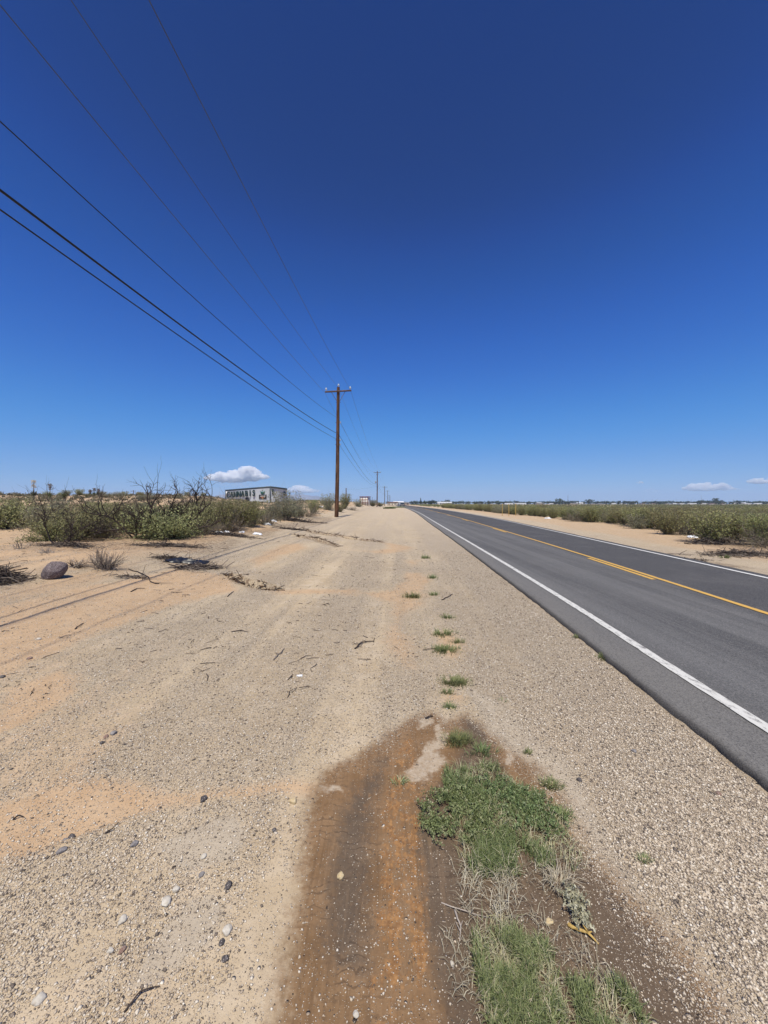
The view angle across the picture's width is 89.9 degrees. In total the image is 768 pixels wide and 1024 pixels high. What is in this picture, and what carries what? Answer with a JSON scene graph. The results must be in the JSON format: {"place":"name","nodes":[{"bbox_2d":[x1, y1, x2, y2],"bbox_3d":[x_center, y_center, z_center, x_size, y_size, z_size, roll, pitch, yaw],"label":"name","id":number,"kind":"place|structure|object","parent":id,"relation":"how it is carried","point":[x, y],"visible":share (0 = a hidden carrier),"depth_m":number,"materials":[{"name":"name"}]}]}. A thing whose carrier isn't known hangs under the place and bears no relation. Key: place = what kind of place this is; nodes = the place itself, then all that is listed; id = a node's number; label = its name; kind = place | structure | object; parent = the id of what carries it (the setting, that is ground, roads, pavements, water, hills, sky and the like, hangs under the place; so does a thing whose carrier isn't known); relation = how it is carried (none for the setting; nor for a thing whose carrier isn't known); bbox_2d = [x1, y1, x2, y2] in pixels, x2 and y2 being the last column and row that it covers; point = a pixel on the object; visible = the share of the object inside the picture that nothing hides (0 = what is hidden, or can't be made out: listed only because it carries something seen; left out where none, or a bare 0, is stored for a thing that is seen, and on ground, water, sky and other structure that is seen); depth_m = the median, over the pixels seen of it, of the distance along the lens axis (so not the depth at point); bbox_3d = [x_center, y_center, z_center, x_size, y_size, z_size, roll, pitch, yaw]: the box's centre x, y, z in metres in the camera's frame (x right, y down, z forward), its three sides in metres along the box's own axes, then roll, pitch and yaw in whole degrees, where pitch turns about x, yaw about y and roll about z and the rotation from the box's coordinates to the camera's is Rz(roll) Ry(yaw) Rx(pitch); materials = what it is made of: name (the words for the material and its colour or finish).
{"place":"outdoors","nodes":[
{"label":"outdoors","id":0,"kind":"place"},
{"bbox_2d":[214,494,327,500],"bbox_3d":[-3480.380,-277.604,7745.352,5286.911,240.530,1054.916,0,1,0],"label":"mountains","id":1,"kind":"structure","parent":0,"point":[308,497],"depth_m":7803.66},
{"bbox_2d":[0,495,767,1023],"bbox_3d":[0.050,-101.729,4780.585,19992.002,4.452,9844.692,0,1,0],"label":"ground","id":2,"kind":"structure","parent":0,"point":[346,843],"depth_m":2.33,"materials":[{"name":"sand"}]},
{"bbox_2d":[0,562,40,585],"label":"twig pile","id":3,"kind":"object","parent":2,"relation":"on","point":[9,576],"visible":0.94,"depth_m":7.28,"materials":[{"name":"grey plant"}]},
{"bbox_2d":[0,491,57,529],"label":"mesquite bush","id":4,"kind":"object","parent":2,"relation":"on","point":[10,513],"visible":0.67,"depth_m":19.39,"materials":[{"name":"green plant"}]},
{"bbox_2d":[0,502,74,531],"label":"saltbush","id":5,"kind":"object","parent":2,"relation":"on","point":[35,511],"visible":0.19,"depth_m":17.15,"materials":[{"name":"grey plant"}]},
{"bbox_2d":[31,991,46,1006],"bbox_3d":[-1.175,1.659,1.308,0.034,0.028,0.034,0,1,20],"label":"stone","id":6,"kind":"object","parent":2,"relation":"on","point":[39,998],"visible":1,"depth_m":1.30,"materials":[{"name":"white stone"}]},
{"bbox_2d":[9,506,97,543],"bbox_3d":[-11.211,0.658,13.253,2.243,1.749,1.942,-1,1,-23],"label":"mesquite bush","id":7,"kind":"object","parent":2,"relation":"on","point":[52,533],"visible":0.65,"depth_m":13.06,"materials":[{"name":"green plant"}]},
{"bbox_2d":[41,561,67,579],"bbox_3d":[-6.563,1.155,7.658,0.430,0.362,0.385,0,1,0],"label":"boulder","id":8,"kind":"object","parent":2,"relation":"on","point":[54,569],"visible":1,"depth_m":7.54,"materials":[{"name":"stone"}]},
{"bbox_2d":[15,535,119,549],"bbox_3d":[-9.528,0.992,11.666,3.009,0.563,0.980,0,1,0],"label":"twig pile","id":9,"kind":"object","parent":2,"relation":"on","point":[72,544],"visible":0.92,"depth_m":11.57,"materials":[{"name":"brown plant"}]},
{"bbox_2d":[29,480,111,543],"bbox_3d":[-9.924,0.342,12.005,2.687,2.929,1.962,1,1,27],"label":"dead mesquite","id":10,"kind":"object","parent":2,"relation":"on","point":[67,531],"visible":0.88,"depth_m":11.77,"materials":[{"name":"brown plant"}]},
{"bbox_2d":[13,491,128,539],"bbox_3d":[-11.412,0.283,14.274,3.323,2.091,2.949,-1,1,-26],"label":"mesquite bush","id":11,"kind":"object","parent":2,"relation":"on","point":[84,513],"visible":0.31,"depth_m":14.05,"materials":[{"name":"green plant"}]},
{"bbox_2d":[65,557,92,568],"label":"dry twig bush","id":12,"kind":"object","parent":2,"relation":"on","point":[76,565],"visible":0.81,"depth_m":8.54,"materials":[{"name":"grey plant"}]},
{"bbox_2d":[23,487,137,531],"bbox_3d":[-11.533,-0.010,14.779,3.895,2.083,1.687,-1,1,-26],"label":"dead mesquite","id":13,"kind":"object","parent":2,"relation":"on","point":[88,510],"visible":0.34,"depth_m":14.73,"materials":[{"name":"brown plant"}]},
{"bbox_2d":[68,497,118,518],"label":"creosote bush","id":14,"kind":"object","parent":2,"relation":"on","point":[95,507],"visible":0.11,"depth_m":17.89,"materials":[{"name":"green plant"}]},
{"bbox_2d":[71,536,136,570],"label":"dry twig bush","id":15,"kind":"object","parent":2,"relation":"on","point":[101,564],"visible":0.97,"depth_m":8.62,"materials":[{"name":"grey plant"}]},
{"bbox_2d":[74,497,139,534],"bbox_3d":[-11.246,0.461,16.090,2.761,2.153,2.390,-1,2,-45],"label":"mesquite bush","id":16,"kind":"object","parent":2,"relation":"on","point":[108,518],"visible":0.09,"depth_m":15.82,"materials":[{"name":"green plant"}]},
{"bbox_2d":[89,508,127,540],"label":"dry shrub","id":17,"kind":"object","parent":2,"relation":"on","point":[113,535],"visible":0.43,"depth_m":14.63,"materials":[{"name":"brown plant"}]},
{"bbox_2d":[58,462,190,541],"bbox_3d":[-9.024,-0.317,13.646,3.862,3.452,2.474,0,1,-8],"label":"dead mesquite","id":18,"kind":"object","parent":2,"relation":"on","point":[131,516],"visible":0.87,"depth_m":13.86,"materials":[{"name":"brown plant"}]},
{"bbox_2d":[103,567,153,579],"bbox_3d":[-5.458,1.352,8.247,1.337,0.311,0.501,0,1,-7],"label":"twig pile","id":19,"kind":"object","parent":2,"relation":"on","point":[131,576],"visible":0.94,"depth_m":8.19,"materials":[{"name":"brown plant"}]},
{"bbox_2d":[102,497,157,532],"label":"creosote bush","id":20,"kind":"object","parent":2,"relation":"on","point":[113,506],"visible":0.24,"depth_m":15.98,"materials":[{"name":"green plant"}]},
{"bbox_2d":[116,504,171,534],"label":"mesquite bush","id":21,"kind":"object","parent":2,"relation":"on","point":[133,519],"visible":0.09,"depth_m":15.45,"materials":[{"name":"green plant"}]},
{"bbox_2d":[105,496,205,540],"bbox_3d":[-8.541,0.493,14.628,3.367,2.364,2.916,0,1,-13],"label":"mesquite bush","id":22,"kind":"object","parent":2,"relation":"on","point":[140,536],"visible":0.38,"depth_m":14.19,"materials":[{"name":"green plant"}]},
{"bbox_2d":[161,895,170,906],"bbox_3d":[-0.921,1.647,1.624,0.044,0.031,0.038,0,1,21],"label":"stone","id":23,"kind":"object","parent":2,"relation":"on","point":[166,901],"visible":1,"depth_m":1.62,"materials":[{"name":"white stone"}]},
{"bbox_2d":[147,552,191,559],"bbox_3d":[-5.815,1.307,10.344,1.390,0.490,0.886,0,1,-8],"label":"twig pile","id":24,"kind":"object","parent":2,"relation":"on","point":[157,557],"visible":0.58,"depth_m":10.37,"materials":[{"name":"grey plant"}]},
{"bbox_2d":[0,492,341,520],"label":"dune scrub","id":25,"kind":"object","parent":2,"relation":"on","point":[42,498],"visible":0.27,"depth_m":50.71,"materials":[{"name":"green plant"}]},
{"bbox_2d":[137,511,205,540],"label":"mesquite bush","id":26,"kind":"object","parent":2,"relation":"on","point":[176,533],"visible":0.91,"depth_m":13.99,"materials":[{"name":"green plant"}]},
{"bbox_2d":[129,470,226,534],"bbox_3d":[-8.140,-0.202,15.289,3.620,3.447,1.966,0,1,0],"label":"dead mesquite","id":27,"kind":"object","parent":2,"relation":"on","point":[186,504],"visible":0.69,"depth_m":14.84,"materials":[{"name":"brown plant"}]},
{"bbox_2d":[119,539,237,550],"bbox_3d":[-6.809,1.096,12.620,4.171,0.542,1.143,0,1,0],"label":"twig pile","id":28,"kind":"object","parent":2,"relation":"on","point":[162,544],"visible":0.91,"depth_m":12.63,"materials":[{"name":"brown plant"}]},
{"bbox_2d":[151,494,212,525],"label":"creosote bush","id":29,"kind":"object","parent":2,"relation":"on","point":[196,513],"visible":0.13,"depth_m":16.67,"materials":[{"name":"green plant"}]},
{"bbox_2d":[163,557,209,563],"bbox_3d":[-5.242,1.290,10.217,1.109,0.163,0.464,0,1,0],"label":"plastic sheet","id":30,"kind":"object","parent":2,"relation":"on","point":[182,560],"visible":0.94,"depth_m":10.07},
{"bbox_2d":[166,472,210,525],"bbox_3d":[-8.821,-0.459,17.125,1.899,2.889,1.923,1,1,34],"label":"dead mesquite","id":31,"kind":"object","parent":2,"relation":"on","point":[195,493],"visible":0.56,"depth_m":17.34,"materials":[{"name":"brown plant"}]},
{"bbox_2d":[168,559,233,571],"bbox_3d":[-4.563,1.378,9.482,1.623,0.417,1.045,0,1,0],"label":"twig pile","id":32,"kind":"object","parent":2,"relation":"on","point":[201,566],"visible":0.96,"depth_m":9.45,"materials":[{"name":"brown plant"}]},
{"bbox_2d":[181,498,224,532],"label":"mesquite bush","id":33,"kind":"object","parent":2,"relation":"on","point":[203,514],"visible":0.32,"depth_m":16.77,"materials":[{"name":"green plant"}]},
{"bbox_2d":[190,514,229,534],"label":"dry shrub","id":34,"kind":"object","parent":2,"relation":"on","point":[212,529],"visible":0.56,"depth_m":16.24,"materials":[{"name":"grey plant"}]},
{"bbox_2d":[195,497,233,527],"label":"creosote bush","id":35,"kind":"object","parent":2,"relation":"on","point":[212,508],"visible":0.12,"depth_m":18.92,"materials":[{"name":"green plant"}]},
{"bbox_2d":[0,530,433,697],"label":"twig litter","id":36,"kind":"object","parent":2,"relation":"on","point":[216,636],"visible":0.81,"depth_m":4.61,"materials":[{"name":"brown plant"}]},
{"bbox_2d":[195,487,251,530],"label":"creosote bush","id":37,"kind":"object","parent":2,"relation":"on","point":[229,510],"visible":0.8,"depth_m":17.98,"materials":[{"name":"green plant"}]},
{"bbox_2d":[222,924,231,936],"bbox_3d":[-0.620,1.652,1.518,0.033,0.026,0.040,0,1,10],"label":"stone","id":38,"kind":"object","parent":2,"relation":"on","point":[227,929],"visible":1,"depth_m":1.51,"materials":[{"name":"white stone"}]},
{"bbox_2d":[201,530,264,539],"bbox_3d":[-6.536,0.931,16.163,3.455,0.579,1.266,0,1,0],"label":"twig pile","id":39,"kind":"object","parent":2,"relation":"on","point":[231,534],"visible":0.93,"depth_m":16.07,"materials":[{"name":"brown plant"}]},
{"bbox_2d":[215,510,255,532],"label":"dry shrub","id":40,"kind":"object","parent":2,"relation":"on","point":[236,529],"visible":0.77,"depth_m":17.66,"materials":[{"name":"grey plant"}]},
{"bbox_2d":[223,494,254,526],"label":"creosote bush","id":41,"kind":"object","parent":2,"relation":"on","point":[242,519],"visible":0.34,"depth_m":19.90,"materials":[{"name":"green plant"}]},
{"bbox_2d":[220,570,284,590],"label":"dead branches","id":42,"kind":"object","parent":2,"relation":"on","point":[243,582],"visible":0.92,"depth_m":8.17,"materials":[{"name":"wood"}]},
{"bbox_2d":[238,498,268,527],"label":"creosote bush","id":43,"kind":"object","parent":2,"relation":"on","point":[254,515],"visible":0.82,"depth_m":19.92,"materials":[{"name":"green plant"}]},
{"bbox_2d":[225,486,286,501],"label":"dispensary building","id":44,"kind":"structure","parent":2,"relation":"on","point":[254,493],"depth_m":187.72,"materials":[{"name":"metal"}]},
{"bbox_2d":[259,500,288,519],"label":"saltbush","id":45,"kind":"object","parent":2,"relation":"on","point":[278,510],"visible":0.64,"depth_m":25.97,"materials":[{"name":"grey plant"}]},
{"bbox_2d":[256,507,293,525],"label":"dry shrub","id":46,"kind":"object","parent":2,"relation":"on","point":[265,515],"visible":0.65,"depth_m":21.83,"materials":[{"name":"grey plant"}]},
{"bbox_2d":[262,485,307,519],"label":"saltbush","id":47,"kind":"object","parent":2,"relation":"on","point":[289,511],"visible":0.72,"depth_m":27.04,"materials":[{"name":"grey plant"}]},
{"bbox_2d":[287,495,310,517],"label":"saltbush","id":48,"kind":"object","parent":2,"relation":"on","point":[298,514],"visible":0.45,"depth_m":29.56,"materials":[{"name":"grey plant"}]},
{"bbox_2d":[281,516,326,523],"bbox_3d":[-5.848,0.638,26.973,4.178,0.822,1.557,0,1,-7],"label":"twig pile","id":49,"kind":"object","parent":2,"relation":"on","point":[296,519],"visible":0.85,"depth_m":26.74,"materials":[{"name":"brown plant"}]},
{"bbox_2d":[296,501,330,516],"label":"dry shrub","id":50,"kind":"object","parent":2,"relation":"on","point":[311,514],"visible":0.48,"depth_m":31.86,"materials":[{"name":"grey plant"}]},
{"bbox_2d":[304,498,322,513],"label":"creosote bush","id":51,"kind":"object","parent":2,"relation":"on","point":[312,502],"visible":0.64,"depth_m":36.98,"materials":[{"name":"green plant"}]},
{"bbox_2d":[319,493,334,509],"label":"saltbush","id":52,"kind":"object","parent":2,"relation":"on","point":[326,504],"visible":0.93,"depth_m":46.27,"materials":[{"name":"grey plant"}]},
{"bbox_2d":[325,384,350,516],"bbox_3d":[-4.188,-5.054,35.448,2.400,13.471,0.505,0,1,0],"label":"utility pole","id":53,"kind":"object","parent":2,"relation":"on","point":[338,439],"visible":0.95,"depth_m":35.36,"materials":[{"name":"brown wood"}]},
{"bbox_2d":[71,0,371,464],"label":"power line","id":54,"kind":"object","parent":53,"relation":"attached to","point":[180,162],"visible":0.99,"depth_m":9.25,"materials":[{"name":"metal"}]},
{"bbox_2d":[149,0,370,451],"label":"power line","id":55,"kind":"object","parent":53,"relation":"attached to","point":[232,164],"visible":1,"depth_m":9.62,"materials":[{"name":"metal"}]},
{"bbox_2d":[339,489,351,508],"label":"creosote bush","id":56,"kind":"object","parent":2,"relation":"on","point":[345,499],"visible":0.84,"depth_m":55.41,"materials":[{"name":"green plant"}]},
{"bbox_2d":[359,496,370,505],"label":"roadside shed","id":57,"kind":"structure","parent":2,"relation":"on","point":[366,499],"depth_m":117.18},
{"bbox_2d":[374,470,380,506],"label":"utility pole","id":58,"kind":"object","parent":2,"relation":"on","point":[377,472],"visible":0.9,"depth_m":128.71,"materials":[{"name":"brown wood"}]},
{"bbox_2d":[0,5,373,472],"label":"power line","id":59,"kind":"object","parent":58,"relation":"attached to","point":[126,158],"visible":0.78,"depth_m":9.18,"materials":[{"name":"metal"}]},
{"bbox_2d":[0,121,384,491],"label":"power line","id":60,"kind":"object","parent":58,"relation":"attached to","point":[134,244],"visible":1,"depth_m":7.60,"materials":[{"name":"metal"}]},
{"bbox_2d":[0,189,386,496],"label":"phone cable","id":61,"kind":"object","parent":58,"relation":"attached to","point":[57,233],"visible":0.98,"depth_m":7.56,"materials":[{"name":"rubber"}]},
{"bbox_2d":[0,209,388,499],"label":"phone cable","id":62,"kind":"object","parent":58,"relation":"attached to","point":[5,213],"visible":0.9,"depth_m":8.01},
{"bbox_2d":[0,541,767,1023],"bbox_3d":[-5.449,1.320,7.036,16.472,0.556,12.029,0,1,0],"label":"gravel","id":63,"kind":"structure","parent":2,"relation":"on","point":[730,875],"depth_m":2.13,"materials":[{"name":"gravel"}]},
{"bbox_2d":[423,642,462,655],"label":"grass tuft","id":64,"kind":"object","parent":2,"relation":"on","point":[445,647],"visible":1,"depth_m":4.38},
{"bbox_2d":[430,626,462,637],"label":"grass tuft","id":65,"kind":"object","parent":2,"relation":"on","point":[448,632],"visible":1,"depth_m":4.89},
{"bbox_2d":[436,672,473,690],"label":"grass tuft","id":66,"kind":"object","parent":2,"relation":"on","point":[454,680],"visible":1,"depth_m":3.60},
{"bbox_2d":[415,780,502,845],"bbox_3d":[0.391,1.616,2.075,0.465,0.083,0.428,0,1,0],"label":"leafy weed","id":67,"kind":"object","parent":2,"relation":"on","point":[474,805],"visible":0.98,"depth_m":2.06,"materials":[{"name":"green plant"}]},
{"bbox_2d":[440,729,480,748],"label":"grass tuft","id":68,"kind":"object","parent":2,"relation":"on","point":[461,739],"visible":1,"depth_m":2.72,"materials":[{"name":"plant"}]},
{"bbox_2d":[464,739,499,757],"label":"grass tuft","id":69,"kind":"object","parent":2,"relation":"on","point":[482,749],"visible":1,"depth_m":2.62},
{"bbox_2d":[443,766,570,839],"bbox_3d":[0.662,1.612,2.187,0.722,0.073,0.366,1,1,34],"label":"leafy weed","id":70,"kind":"object","parent":2,"relation":"on","point":[493,788],"visible":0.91,"depth_m":2.14,"materials":[{"name":"green plant"}]},
{"bbox_2d":[440,756,585,879],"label":"grass","id":71,"kind":"structure","parent":2,"relation":"on","point":[490,847],"depth_m":1.92,"materials":[{"name":"plant"}]},
{"bbox_2d":[440,843,643,1023],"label":"dry grass","id":72,"kind":"structure","parent":2,"relation":"on","point":[500,907],"depth_m":1.59,"materials":[{"name":"plant"}]},
{"bbox_2d":[536,774,566,790],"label":"grass tuft","id":73,"kind":"object","parent":2,"relation":"on","point":[549,781],"visible":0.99,"depth_m":2.30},
{"bbox_2d":[464,907,658,1023],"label":"grass","id":74,"kind":"structure","parent":2,"relation":"on","point":[517,989],"depth_m":1.33,"materials":[{"name":"plant"}]},
{"bbox_2d":[547,801,577,822],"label":"grass tuft","id":75,"kind":"object","parent":2,"relation":"on","point":[568,812],"visible":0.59,"depth_m":2.09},
{"bbox_2d":[534,857,592,901],"bbox_3d":[0.801,1.632,1.715,0.240,0.074,0.238,0,1,0],"label":"grass tuft","id":76,"kind":"object","parent":2,"relation":"on","point":[553,880],"visible":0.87,"depth_m":1.73,"materials":[{"name":"plant"}]},
{"bbox_2d":[556,878,595,933],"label":"leafy weed","id":77,"kind":"object","parent":2,"relation":"on","point":[575,905],"visible":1,"depth_m":1.59,"materials":[{"name":"plant"}]},
{"bbox_2d":[567,922,598,943],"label":"twig","id":78,"kind":"object","parent":2,"relation":"on","point":[571,926],"visible":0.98,"depth_m":1.51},
{"bbox_2d":[410,504,767,522],"bbox_3d":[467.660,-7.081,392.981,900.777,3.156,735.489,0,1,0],"label":"desert scrub","id":79,"kind":"object","parent":2,"relation":"on","point":[730,506],"visible":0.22,"depth_m":220.12,"materials":[{"name":"green plant"}]},
{"bbox_2d":[580,502,606,522],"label":"creosote bush","id":80,"kind":"object","parent":2,"relation":"on","point":[595,512],"visible":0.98,"depth_m":30.80,"materials":[{"name":"green plant"}]},
{"bbox_2d":[608,507,628,524],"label":"creosote bush","id":81,"kind":"object","parent":2,"relation":"on","point":[619,520],"visible":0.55,"depth_m":27.87,"materials":[{"name":"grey plant"}]},
{"bbox_2d":[611,506,654,526],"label":"creosote bush","id":82,"kind":"object","parent":2,"relation":"on","point":[624,512],"visible":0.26,"depth_m":25.40,"materials":[{"name":"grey plant"}]},
{"bbox_2d":[616,513,651,528],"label":"saltbush","id":83,"kind":"object","parent":2,"relation":"on","point":[636,523],"visible":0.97,"depth_m":23.57,"materials":[{"name":"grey plant"}]},
{"bbox_2d":[632,850,654,864],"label":"grass tuft","id":84,"kind":"object","parent":2,"relation":"on","point":[644,855],"visible":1,"depth_m":1.82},
{"bbox_2d":[632,501,671,528],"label":"creosote bush","id":85,"kind":"object","parent":2,"relation":"on","point":[642,515],"visible":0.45,"depth_m":23.95,"materials":[{"name":"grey plant"}]},
{"bbox_2d":[642,504,670,529],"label":"creosote bush","id":86,"kind":"object","parent":2,"relation":"on","point":[656,515],"visible":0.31,"depth_m":23.01,"materials":[{"name":"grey plant"}]},
{"bbox_2d":[640,505,691,535],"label":"creosote bush","id":87,"kind":"object","parent":2,"relation":"on","point":[669,529],"visible":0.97,"depth_m":19.45,"materials":[{"name":"green plant"}]},
{"bbox_2d":[670,514,695,534],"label":"dry shrub","id":88,"kind":"object","parent":2,"relation":"on","point":[682,531],"visible":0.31,"depth_m":19.51,"materials":[{"name":"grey plant"}]},
{"bbox_2d":[661,500,716,531],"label":"creosote bush","id":89,"kind":"object","parent":2,"relation":"on","point":[676,511],"visible":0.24,"depth_m":20.93,"materials":[{"name":"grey plant"}]},
{"bbox_2d":[678,502,738,534],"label":"creosote bush","id":90,"kind":"object","parent":2,"relation":"on","point":[706,512],"visible":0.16,"depth_m":18.40,"materials":[{"name":"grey plant"}]},
{"bbox_2d":[678,500,749,544],"bbox_3d":[13.245,0.334,15.578,2.288,2.016,2.771,0,1,3],"label":"creosote bush","id":91,"kind":"object","parent":2,"relation":"on","point":[701,527],"visible":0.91,"depth_m":15.40,"materials":[{"name":"green plant"}]},
{"bbox_2d":[667,544,767,557],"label":"twig pile","id":92,"kind":"object","parent":2,"relation":"on","point":[739,553],"visible":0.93,"depth_m":11.91,"materials":[{"name":"brown plant"}]},
{"bbox_2d":[680,533,755,545],"bbox_3d":[13.290,1.213,15.252,2.999,0.886,1.480,0,1,0],"label":"twig pile","id":93,"kind":"object","parent":2,"relation":"on","point":[707,541],"visible":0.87,"depth_m":15.09,"materials":[{"name":"brown plant"}]},
{"bbox_2d":[711,508,764,540],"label":"creosote bush","id":94,"kind":"object","parent":2,"relation":"on","point":[731,532],"visible":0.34,"depth_m":16.45,"materials":[{"name":"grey plant"}]},
{"bbox_2d":[717,516,767,547],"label":"dry shrub","id":95,"kind":"object","parent":2,"relation":"on","point":[759,543],"visible":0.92,"depth_m":14.20,"materials":[{"name":"grey plant"}]},
{"bbox_2d":[727,511,767,541],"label":"creosote bush","id":96,"kind":"object","parent":2,"relation":"on","point":[744,525],"visible":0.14,"depth_m":16.00,"materials":[{"name":"green plant"}]},
{"bbox_2d":[733,503,767,544],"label":"creosote bush","id":97,"kind":"object","parent":2,"relation":"on","point":[761,525],"visible":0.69,"depth_m":14.59,"materials":[{"name":"green plant"}]},
{"bbox_2d":[0,0,767,503],"label":"sky","id":98,"kind":"structure","parent":0,"point":[527,240],"materials":[{"name":"blue"}]},
{"bbox_2d":[395,505,767,791],"bbox_3d":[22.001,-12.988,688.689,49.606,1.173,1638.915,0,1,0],"label":"road","id":99,"kind":"structure","parent":0,"point":[719,646],"depth_m":5.68,"materials":[{"name":"asphalt"}]},
{"bbox_2d":[425,509,653,578],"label":"road marking","id":100,"kind":"object","parent":99,"relation":"on","point":[604,563],"visible":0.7,"depth_m":9.46,"materials":[{"name":"yellow paint"}]},
{"bbox_2d":[407,505,767,577],"bbox_3d":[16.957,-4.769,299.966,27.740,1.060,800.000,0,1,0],"label":"road marking","id":101,"kind":"object","parent":99,"relation":"on","point":[653,552],"visible":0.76,"depth_m":11.54,"materials":[{"name":"white paint"}]},
{"bbox_2d":[411,509,767,732],"bbox_3d":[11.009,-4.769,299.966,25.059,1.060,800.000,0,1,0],"label":"road marking","id":102,"kind":"object","parent":99,"relation":"on","point":[751,718],"visible":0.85,"depth_m":3.92,"materials":[{"name":"white paint"}]},
{"bbox_2d":[426,509,767,613],"bbox_3d":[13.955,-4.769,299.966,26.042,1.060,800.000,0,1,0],"label":"road marking","id":103,"kind":"object","parent":99,"relation":"on","point":[752,608],"visible":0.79,"depth_m":7.91,"materials":[{"name":"yellow paint"}]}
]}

